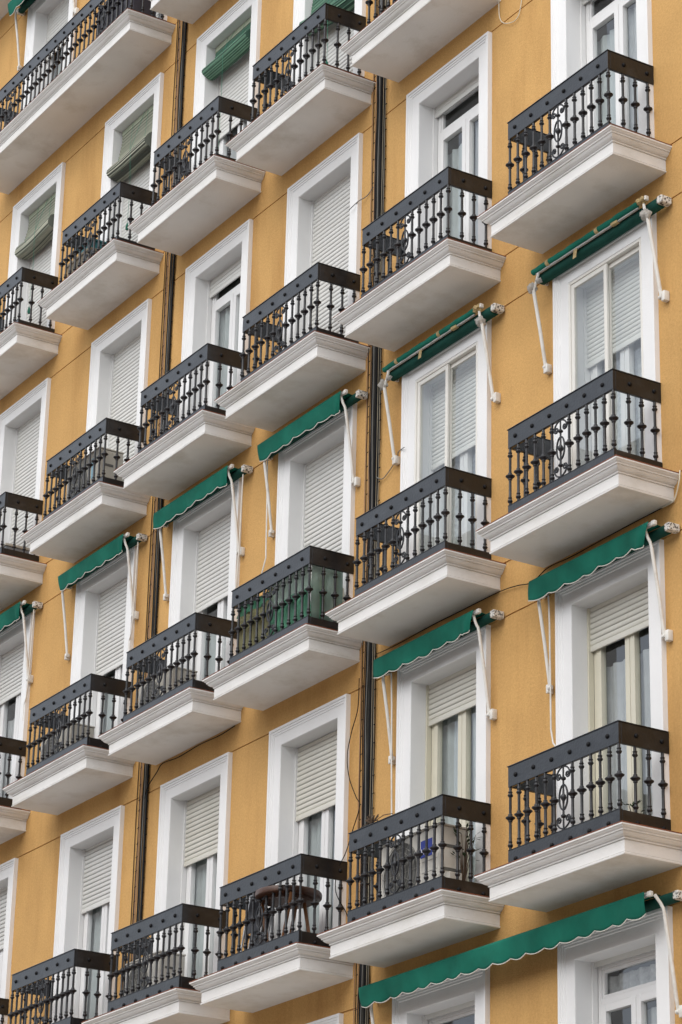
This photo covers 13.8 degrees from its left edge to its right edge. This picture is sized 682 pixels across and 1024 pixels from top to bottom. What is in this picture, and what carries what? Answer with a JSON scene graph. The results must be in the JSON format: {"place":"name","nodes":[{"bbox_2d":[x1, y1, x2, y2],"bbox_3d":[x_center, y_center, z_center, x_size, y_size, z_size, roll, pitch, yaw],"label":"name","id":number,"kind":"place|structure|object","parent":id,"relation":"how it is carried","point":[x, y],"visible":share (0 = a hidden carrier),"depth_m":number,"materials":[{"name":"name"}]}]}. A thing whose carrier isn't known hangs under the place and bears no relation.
{"place":"outdoors","nodes":[
{"label":"outdoors","id":0,"kind":"place"},
{"bbox_2d":[0,543,29,553],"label":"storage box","id":1,"kind":"object","parent":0,"point":[9,546],"visible":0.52,"depth_m":34.27,"materials":[{"name":"grey plastic"}]},
{"bbox_2d":[67,239,106,276],"bbox_3d":[-3.078,-2.941,34.281,0.320,0.625,0.620,14,-26,-29],"label":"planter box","id":2,"kind":"object","parent":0,"point":[87,249],"visible":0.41,"depth_m":34.21,"materials":[{"name":"grey plastic"}]},
{"bbox_2d":[613,800,644,811],"bbox_3d":[2.325,2.453,22.403,0.286,0.373,0.272,14,-26,-29],"label":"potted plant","id":3,"kind":"object","parent":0,"point":[639,801],"visible":0.22,"depth_m":22.39,"materials":[{"name":"green plant"}]},
{"label":"ground","id":4,"kind":"structure","parent":0,"visible":0},
{"bbox_2d":[0,0,681,1023],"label":"apartment building","id":5,"kind":"structure","parent":4,"relation":"on","point":[252,792],"depth_m":27.84,"materials":[{"name":"paint"}]},
{"bbox_2d":[0,998,8,1023],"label":"balcony","id":6,"kind":"structure","parent":5,"relation":"attached to","point":[4,1004],"depth_m":32.14,"materials":[{"name":"metal"}]},
{"bbox_2d":[0,0,10,19],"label":"long balcony","id":7,"kind":"structure","parent":5,"relation":"attached to","point":[3,8],"depth_m":39.40,"materials":[{"name":"concrete"}]},
{"bbox_2d":[0,858,18,1023],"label":"window","id":8,"kind":"structure","parent":5,"relation":"in","point":[9,869],"depth_m":32.73,"materials":[{"name":"white paint"}]},
{"bbox_2d":[0,736,29,843],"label":"balcony","id":9,"kind":"structure","parent":5,"relation":"attached to","point":[13,820],"depth_m":32.98,"materials":[{"name":"metal"}]},
{"bbox_2d":[0,611,34,798],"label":"window","id":10,"kind":"structure","parent":5,"relation":"in","point":[13,683],"depth_m":34.45,"materials":[{"name":"white paint"}]},
{"bbox_2d":[0,600,42,720],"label":"awning","id":11,"kind":"object","parent":5,"relation":"attached to","point":[14,614],"visible":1,"depth_m":33.92,"materials":[{"name":"green fabric"}]},
{"bbox_2d":[0,491,46,610],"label":"balcony","id":12,"kind":"structure","parent":5,"relation":"attached to","point":[21,574],"depth_m":34.16,"materials":[{"name":"metal"}]},
{"bbox_2d":[0,378,50,555],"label":"window","id":13,"kind":"structure","parent":5,"relation":"in","point":[24,425],"depth_m":35.70,"materials":[{"name":"white paint"}]},
{"bbox_2d":[0,267,61,399],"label":"balcony","id":14,"kind":"structure","parent":5,"relation":"attached to","point":[28,349],"depth_m":35.42,"materials":[{"name":"concrete"}]},
{"bbox_2d":[14,192,55,313],"bbox_3d":[-3.978,-3.269,36.561,0.326,1.802,1.059,14,-26,-29],"label":"slat blind","id":15,"kind":"object","parent":5,"relation":"attached to","point":[39,236],"visible":0.95,"depth_m":36.76,"materials":[{"name":"green wood"}]},
{"bbox_2d":[4,162,65,329],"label":"window","id":16,"kind":"structure","parent":5,"relation":"in","point":[46,260],"depth_m":36.82,"materials":[{"name":"white paint"}]},
{"bbox_2d":[8,0,78,70],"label":"awning","id":17,"kind":"object","parent":5,"relation":"attached to","point":[24,5],"visible":0.98,"depth_m":38.60,"materials":[{"name":"green fabric"}]},
{"bbox_2d":[20,0,76,109],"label":"window","id":18,"kind":"structure","parent":5,"relation":"in","point":[45,18],"depth_m":38.33,"materials":[{"name":"white paint"}]},
{"bbox_2d":[8,948,115,1023],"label":"balcony","id":19,"kind":"structure","parent":5,"relation":"attached to","point":[32,980],"depth_m":30.11,"materials":[{"name":"metal"}]},
{"bbox_2d":[2,673,135,814],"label":"balcony","id":20,"kind":"structure","parent":5,"relation":"attached to","point":[77,772],"depth_m":31.21,"materials":[{"name":"concrete"}]},
{"bbox_2d":[40,723,94,761],"bbox_3d":[-3.102,2.757,31.802,0.327,0.560,0.809,14,-26,-29],"label":"air conditioner","id":21,"kind":"object","parent":20,"relation":"on","point":[91,729],"visible":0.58,"depth_m":31.64,"materials":[{"name":"beige metal"}]},
{"bbox_2d":[20,417,150,562],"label":"balcony","id":22,"kind":"structure","parent":5,"relation":"attached to","point":[89,518],"depth_m":32.40,"materials":[{"name":"concrete"}]},
{"bbox_2d":[66,447,123,500],"bbox_3d":[-2.881,-0.265,32.831,0.347,0.740,0.869,14,-26,-29],"label":"air conditioner","id":23,"kind":"object","parent":22,"relation":"on","point":[110,461],"visible":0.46,"depth_m":32.63,"materials":[{"name":"beige plastic"}]},
{"bbox_2d":[49,805,124,1023],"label":"window","id":24,"kind":"structure","parent":5,"relation":"in","point":[90,856],"depth_m":31.28,"materials":[{"name":"white paint"}]},
{"bbox_2d":[0,0,175,194],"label":"long balcony","id":25,"kind":"structure","parent":5,"relation":"attached to","point":[116,56],"depth_m":35.68,"materials":[{"name":"white paint"}]},
{"bbox_2d":[96,0,155,35],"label":"balcony cabinet","id":26,"kind":"object","parent":25,"relation":"on","point":[137,5],"visible":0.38,"depth_m":34.70,"materials":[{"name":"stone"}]},
{"bbox_2d":[37,181,163,329],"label":"balcony","id":27,"kind":"structure","parent":5,"relation":"attached to","point":[103,281],"depth_m":33.57,"materials":[{"name":"concrete"}]},
{"bbox_2d":[58,532,146,660],"bbox_3d":[-2.796,1.174,32.204,0.235,1.438,1.925,14,-26,-29],"label":"awning","id":28,"kind":"object","parent":5,"relation":"attached to","point":[97,560],"visible":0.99,"depth_m":32.22,"materials":[{"name":"green fabric"}]},
{"bbox_2d":[68,545,138,738],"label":"window","id":29,"kind":"structure","parent":5,"relation":"in","point":[102,615],"depth_m":32.47,"materials":[{"name":"white paint"}]},
{"bbox_2d":[84,298,151,481],"bbox_3d":[-2.551,-1.046,33.249,0.312,2.610,1.465,14,-26,-29],"label":"window","id":30,"kind":"structure","parent":5,"relation":"in","point":[119,359],"depth_m":33.68,"materials":[{"name":"white paint"}]},
{"bbox_2d":[106,104,153,229],"bbox_3d":[-2.569,-4.110,34.468,0.335,1.782,1.059,14,-26,-29],"label":"slat blind","id":31,"kind":"object","parent":5,"relation":"attached to","point":[135,154],"visible":0.93,"depth_m":34.64,"materials":[{"name":"green fabric"}]},
{"bbox_2d":[100,72,163,241],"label":"window","id":32,"kind":"structure","parent":5,"relation":"in","point":[152,93],"depth_m":34.74,"materials":[{"name":"white paint"}]},
{"bbox_2d":[81,903,229,1023],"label":"balcony","id":33,"kind":"structure","parent":5,"relation":"attached to","point":[175,1000],"depth_m":28.10,"materials":[{"name":"metal"}]},
{"bbox_2d":[125,950,185,994],"bbox_3d":[-1.904,4.852,28.733,0.327,0.580,0.789,14,-26,-29],"label":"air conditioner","id":34,"kind":"object","parent":33,"relation":"on","point":[159,969],"visible":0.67,"depth_m":28.57,"materials":[{"name":"metal"}]},
{"bbox_2d":[130,19,186,961],"bbox_3d":[-2.084,0.123,31.612,0.042,27.000,0.286,14,-26,-29],"label":"cable bundle","id":35,"kind":"object","parent":5,"relation":"attached to","point":[144,778],"visible":0.6,"depth_m":31.50,"materials":[{"name":"black metal"}]},
{"bbox_2d":[156,12,166,20],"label":"window","id":36,"kind":"structure","parent":5,"relation":"in","point":[158,15],"depth_m":34.74,"materials":[{"name":"white paint"}]},
{"bbox_2d":[98,612,242,764],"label":"balcony","id":37,"kind":"structure","parent":5,"relation":"attached to","point":[176,720],"depth_m":29.36,"materials":[{"name":"concrete"}]},
{"bbox_2d":[138,667,197,707],"bbox_3d":[-1.851,2.020,29.931,0.327,0.550,0.809,14,-26,-29],"label":"air conditioner","id":38,"kind":"object","parent":37,"relation":"on","point":[167,682],"visible":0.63,"depth_m":29.78,"materials":[{"name":"beige metal"}]},
{"bbox_2d":[113,343,254,499],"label":"balcony","id":39,"kind":"structure","parent":5,"relation":"attached to","point":[189,450],"depth_m":30.55,"materials":[{"name":"concrete"}]},
{"bbox_2d":[150,0,217,23],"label":"balcony","id":40,"kind":"structure","parent":5,"relation":"attached to","point":[191,11],"depth_m":33.57,"materials":[{"name":"concrete"}]},
{"bbox_2d":[144,726,234,798],"bbox_3d":[-1.612,2.677,29.623,0.021,0.387,1.936,14,-26,-29],"label":"loose cable","id":41,"kind":"object","parent":5,"relation":"attached to","point":[181,755],"visible":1,"depth_m":29.83,"materials":[{"name":"black plastic"}]},
{"bbox_2d":[153,752,232,978],"bbox_3d":[-1.421,3.937,29.028,0.355,2.610,1.465,14,-26,-29],"label":"window","id":42,"kind":"structure","parent":5,"relation":"in","point":[195,806],"depth_m":29.42,"materials":[{"name":"white paint"}]},
{"bbox_2d":[128,95,265,255],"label":"balcony","id":43,"kind":"structure","parent":5,"relation":"attached to","point":[190,210],"depth_m":31.73,"materials":[{"name":"concrete"}]},
{"bbox_2d":[153,464,252,600],"bbox_3d":[-1.545,0.498,30.309,0.232,1.578,1.925,14,-26,-29],"label":"awning","id":44,"kind":"object","parent":5,"relation":"attached to","point":[198,494],"visible":1,"depth_m":30.37,"materials":[{"name":"green fabric"}]},
{"bbox_2d":[167,477,242,680],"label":"window","id":45,"kind":"structure","parent":5,"relation":"in","point":[204,559],"depth_m":30.59,"materials":[{"name":"white paint"}]},
{"bbox_2d":[179,219,252,420],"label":"window","id":46,"kind":"structure","parent":5,"relation":"in","point":[217,292],"depth_m":31.82,"materials":[{"name":"white paint"}]},
{"bbox_2d":[202,17,250,151],"bbox_3d":[-1.336,-4.777,32.558,0.298,1.952,1.059,14,-26,-29],"label":"slat blind","id":47,"kind":"object","parent":5,"relation":"attached to","point":[232,48],"visible":0.93,"depth_m":32.80,"materials":[{"name":"green plastic"}]},
{"bbox_2d":[191,0,261,171],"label":"window","id":48,"kind":"structure","parent":5,"relation":"in","point":[236,82],"depth_m":32.90,"materials":[{"name":"white paint"}]},
{"bbox_2d":[189,853,353,1012],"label":"balcony","id":49,"kind":"structure","parent":5,"relation":"attached to","point":[293,964],"depth_m":26.36,"materials":[{"name":"concrete"}]},
{"bbox_2d":[240,895,271,951],"bbox_3d":[-0.817,4.045,27.014,0.210,0.812,0.380,14,-26,-29],"label":"folding chair","id":50,"kind":"object","parent":49,"relation":"on","point":[250,915],"visible":0.36,"depth_m":27.07,"materials":[{"name":"metal"}]},
{"bbox_2d":[255,885,321,941],"bbox_3d":[-0.506,3.949,26.614,0.644,0.706,0.644,14,-26,-29],"label":"round table","id":51,"kind":"object","parent":49,"relation":"on","point":[308,895],"visible":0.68,"depth_m":26.56,"materials":[{"name":"brown wood"}]},
{"bbox_2d":[202,545,363,710],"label":"balcony","id":52,"kind":"structure","parent":5,"relation":"attached to","point":[288,661],"depth_m":27.54,"materials":[{"name":"concrete"}]},
{"bbox_2d":[237,565,342,652],"bbox_3d":[-0.525,1.000,27.949,0.392,0.642,1.441,14,-26,-29],"label":"plastic screen","id":53,"kind":"object","parent":52,"relation":"attached to","point":[316,596],"visible":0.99,"depth_m":27.51,"materials":[{"name":"plastic"}]},
{"bbox_2d":[214,262,370,431],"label":"balcony","id":54,"kind":"structure","parent":5,"relation":"attached to","point":[301,374],"depth_m":28.74,"materials":[{"name":"concrete"}]},
{"bbox_2d":[225,3,375,175],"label":"balcony","id":55,"kind":"structure","parent":5,"relation":"attached to","point":[318,106],"depth_m":29.92,"materials":[{"name":"concrete"}]},
{"bbox_2d":[264,694,350,940],"bbox_3d":[-0.214,3.221,27.225,0.355,2.610,1.465,14,-26,-29],"label":"window","id":56,"kind":"structure","parent":5,"relation":"in","point":[308,779],"depth_m":27.60,"materials":[{"name":"white paint"}]},
{"bbox_2d":[257,389,367,572],"bbox_3d":[-0.345,-0.188,28.501,0.235,1.638,1.942,14,-26,-29],"label":"awning","id":57,"kind":"object","parent":5,"relation":"attached to","point":[327,410],"visible":0.98,"depth_m":28.66,"materials":[{"name":"green fabric"}]},
{"bbox_2d":[275,403,356,601],"bbox_3d":[-0.163,0.361,28.394,0.312,2.610,1.465,14,-26,-29],"label":"window","id":58,"kind":"structure","parent":5,"relation":"in","point":[316,493],"depth_m":28.82,"materials":[{"name":"white paint"}]},
{"bbox_2d":[282,133,362,349],"bbox_3d":[-0.094,-2.503,29.577,0.312,2.610,1.465,14,-26,-29],"label":"window","id":59,"kind":"structure","parent":5,"relation":"in","point":[321,227],"depth_m":29.91,"materials":[{"name":"white paint"}]},
{"bbox_2d":[307,1013,343,1023],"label":"window","id":60,"kind":"structure","parent":5,"relation":"in","point":[338,1018],"depth_m":25.97,"materials":[{"name":"white paint"}]},
{"bbox_2d":[299,0,354,63],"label":"slat blind","id":61,"kind":"object","parent":5,"relation":"attached to","point":[348,5],"visible":0.27,"depth_m":30.56,"materials":[{"name":"green plastic"}]},
{"bbox_2d":[291,0,365,88],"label":"window","id":62,"kind":"structure","parent":5,"relation":"in","point":[302,9],"depth_m":31.00,"materials":[{"name":"white paint"}]},
{"bbox_2d":[349,189,371,209],"bbox_3d":[0.206,-3.245,29.086,0.033,0.110,0.405,19,-28,-36],"label":"loose cable","id":63,"kind":"object","parent":5,"relation":"attached to","point":[361,199],"visible":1,"depth_m":29.06,"materials":[{"name":"grey plastic"}]},
{"bbox_2d":[353,0,386,1023],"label":"cable bundle","id":64,"kind":"object","parent":5,"relation":"attached to","point":[367,712],"visible":0.64,"depth_m":27.53,"materials":[{"name":"black metal"}]},
{"bbox_2d":[335,678,359,914],"bbox_3d":[0.085,2.803,26.505,0.052,2.553,0.329,20,-29,-38],"label":"loose cable","id":65,"kind":"object","parent":64,"relation":"attached to","point":[353,791],"visible":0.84,"depth_m":26.56,"materials":[{"name":"black plastic"}]},
{"bbox_2d":[376,447,404,479],"bbox_3d":[0.489,-0.457,27.335,0.043,0.178,0.544,13,-25,-26],"label":"loose cable","id":66,"kind":"object","parent":5,"relation":"attached to","point":[391,467],"visible":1,"depth_m":27.36,"materials":[{"name":"beige plastic"}]},
{"bbox_2d":[316,794,503,967],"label":"balcony","id":67,"kind":"structure","parent":5,"relation":"attached to","point":[425,917],"depth_m":24.49,"materials":[{"name":"concrete"}]},
{"bbox_2d":[359,813,392,828],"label":"dry twigs","id":68,"kind":"object","parent":67,"relation":"on","point":[370,820],"visible":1,"depth_m":25.24,"materials":[{"name":"brown plant"}]},
{"bbox_2d":[381,822,467,897],"bbox_3d":[0.736,3.189,24.710,0.327,0.700,0.989,14,-26,-29],"label":"air conditioner","id":69,"kind":"object","parent":67,"relation":"on","point":[449,857],"visible":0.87,"depth_m":24.50,"materials":[{"name":"metal"}]},
{"bbox_2d":[450,823,480,880],"bbox_3d":[1.074,3.053,24.392,0.332,0.727,0.283,14,-26,-29],"label":"potted plant","id":70,"kind":"object","parent":67,"relation":"on","point":[464,854],"visible":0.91,"depth_m":24.38,"materials":[{"name":"green plant"}]},
{"bbox_2d":[325,466,505,646],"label":"balcony","id":71,"kind":"structure","parent":5,"relation":"attached to","point":[424,589],"depth_m":25.68,"materials":[{"name":"concrete"}]},
{"bbox_2d":[333,166,505,351],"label":"balcony","id":72,"kind":"structure","parent":5,"relation":"attached to","point":[433,284],"depth_m":26.88,"materials":[{"name":"concrete"}]},
{"bbox_2d":[340,0,500,82],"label":"balcony","id":73,"kind":"structure","parent":5,"relation":"attached to","point":[398,41],"depth_m":28.25,"materials":[{"name":"concrete"}]},
{"bbox_2d":[373,608,503,837],"bbox_3d":[0.838,1.988,25.420,0.236,1.838,1.925,14,-26,-29],"label":"awning","id":74,"kind":"object","parent":5,"relation":"attached to","point":[422,646],"visible":0.99,"depth_m":25.63,"materials":[{"name":"green fabric"}]},
{"bbox_2d":[378,303,503,465],"bbox_3d":[0.925,-1.227,26.732,0.236,1.036,1.900,14,-26,-29],"label":"rolled awning","id":75,"kind":"object","parent":5,"relation":"attached to","point":[454,331],"visible":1,"depth_m":26.83,"materials":[{"name":"green fabric"}]},
{"bbox_2d":[392,967,489,1023],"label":"window","id":76,"kind":"structure","parent":5,"relation":"in","point":[465,999],"depth_m":24.60,"materials":[{"name":"white paint"}]},
{"bbox_2d":[395,625,490,883],"bbox_3d":[1.036,2.480,25.357,0.355,2.610,1.465,14,-26,-29],"label":"window","id":77,"kind":"structure","parent":5,"relation":"in","point":[443,727],"depth_m":25.78,"materials":[{"name":"white paint"}]},
{"bbox_2d":[400,320,490,562],"bbox_3d":[1.116,-0.372,26.543,0.380,2.610,1.465,14,-26,-29],"label":"window","id":78,"kind":"structure","parent":5,"relation":"in","point":[446,402],"depth_m":26.80,"materials":[{"name":"white paint"}]},
{"bbox_2d":[405,31,491,261],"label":"window","id":79,"kind":"structure","parent":5,"relation":"in","point":[449,114],"depth_m":28.10,"materials":[{"name":"white paint"}]},
{"bbox_2d":[498,0,521,23],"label":"loose cable","id":80,"kind":"object","parent":5,"relation":"attached to","point":[515,19],"visible":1,"depth_m":27.26,"materials":[{"name":"beige plastic"}]},
{"bbox_2d":[376,508,661,653],"bbox_3d":[1.499,0.693,25.049,0.009,0.088,4.416,14,-26,-29],"label":"loose cable","id":81,"kind":"object","parent":5,"relation":"attached to","point":[520,584],"visible":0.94,"depth_m":24.99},
{"bbox_2d":[358,890,681,1023],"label":"awning","id":82,"kind":"object","parent":5,"relation":"attached to","point":[589,923],"visible":1,"depth_m":23.18,"materials":[{"name":"green fabric"}]},
{"bbox_2d":[477,49,671,253],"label":"balcony","id":83,"kind":"structure","parent":5,"relation":"attached to","point":[602,169],"depth_m":24.90,"materials":[{"name":"white paint"}]},
{"bbox_2d":[476,368,678,567],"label":"balcony","id":84,"kind":"structure","parent":5,"relation":"attached to","point":[592,501],"depth_m":23.71,"materials":[{"name":"concrete"}]},
{"bbox_2d":[474,720,681,911],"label":"balcony","id":85,"kind":"structure","parent":5,"relation":"attached to","point":[595,856],"depth_m":22.53,"materials":[{"name":"concrete"}]},
{"bbox_2d":[527,194,671,374],"bbox_3d":[2.255,-2.013,24.751,0.230,1.036,1.894,14,-26,-29],"label":"rolled awning","id":86,"kind":"object","parent":5,"relation":"attached to","point":[595,240],"visible":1,"depth_m":24.85,"materials":[{"name":"green fabric"}]},
{"bbox_2d":[551,0,654,160],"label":"window","id":87,"kind":"structure","parent":5,"relation":"in","point":[581,30],"depth_m":26.10,"materials":[{"name":"white paint"}]},
{"bbox_2d":[528,520,679,745],"bbox_3d":[2.166,1.134,23.470,0.234,1.688,1.925,14,-26,-29],"label":"awning","id":88,"kind":"object","parent":5,"relation":"attached to","point":[588,563],"visible":1,"depth_m":23.65,"materials":[{"name":"green fabric"}]},
{"bbox_2d":[553,213,661,479],"bbox_3d":[2.441,-1.158,24.563,0.380,2.610,1.465,14,-26,-29],"label":"window","id":89,"kind":"structure","parent":5,"relation":"in","point":[606,308],"depth_m":24.81,"materials":[{"name":"white paint"}]},
{"bbox_2d":[555,539,669,831],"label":"window","id":90,"kind":"structure","parent":5,"relation":"in","point":[611,654],"depth_m":23.70,"materials":[{"name":"white paint"}]},
{"bbox_2d":[557,906,674,1023],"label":"window","id":91,"kind":"structure","parent":5,"relation":"in","point":[622,974],"depth_m":22.74,"materials":[{"name":"white paint"}]},
{"bbox_2d":[661,470,680,507],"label":"loose cable","id":92,"kind":"object","parent":5,"relation":"attached to","point":[676,491],"visible":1,"depth_m":23.19,"materials":[{"name":"beige plastic"}]}
]}

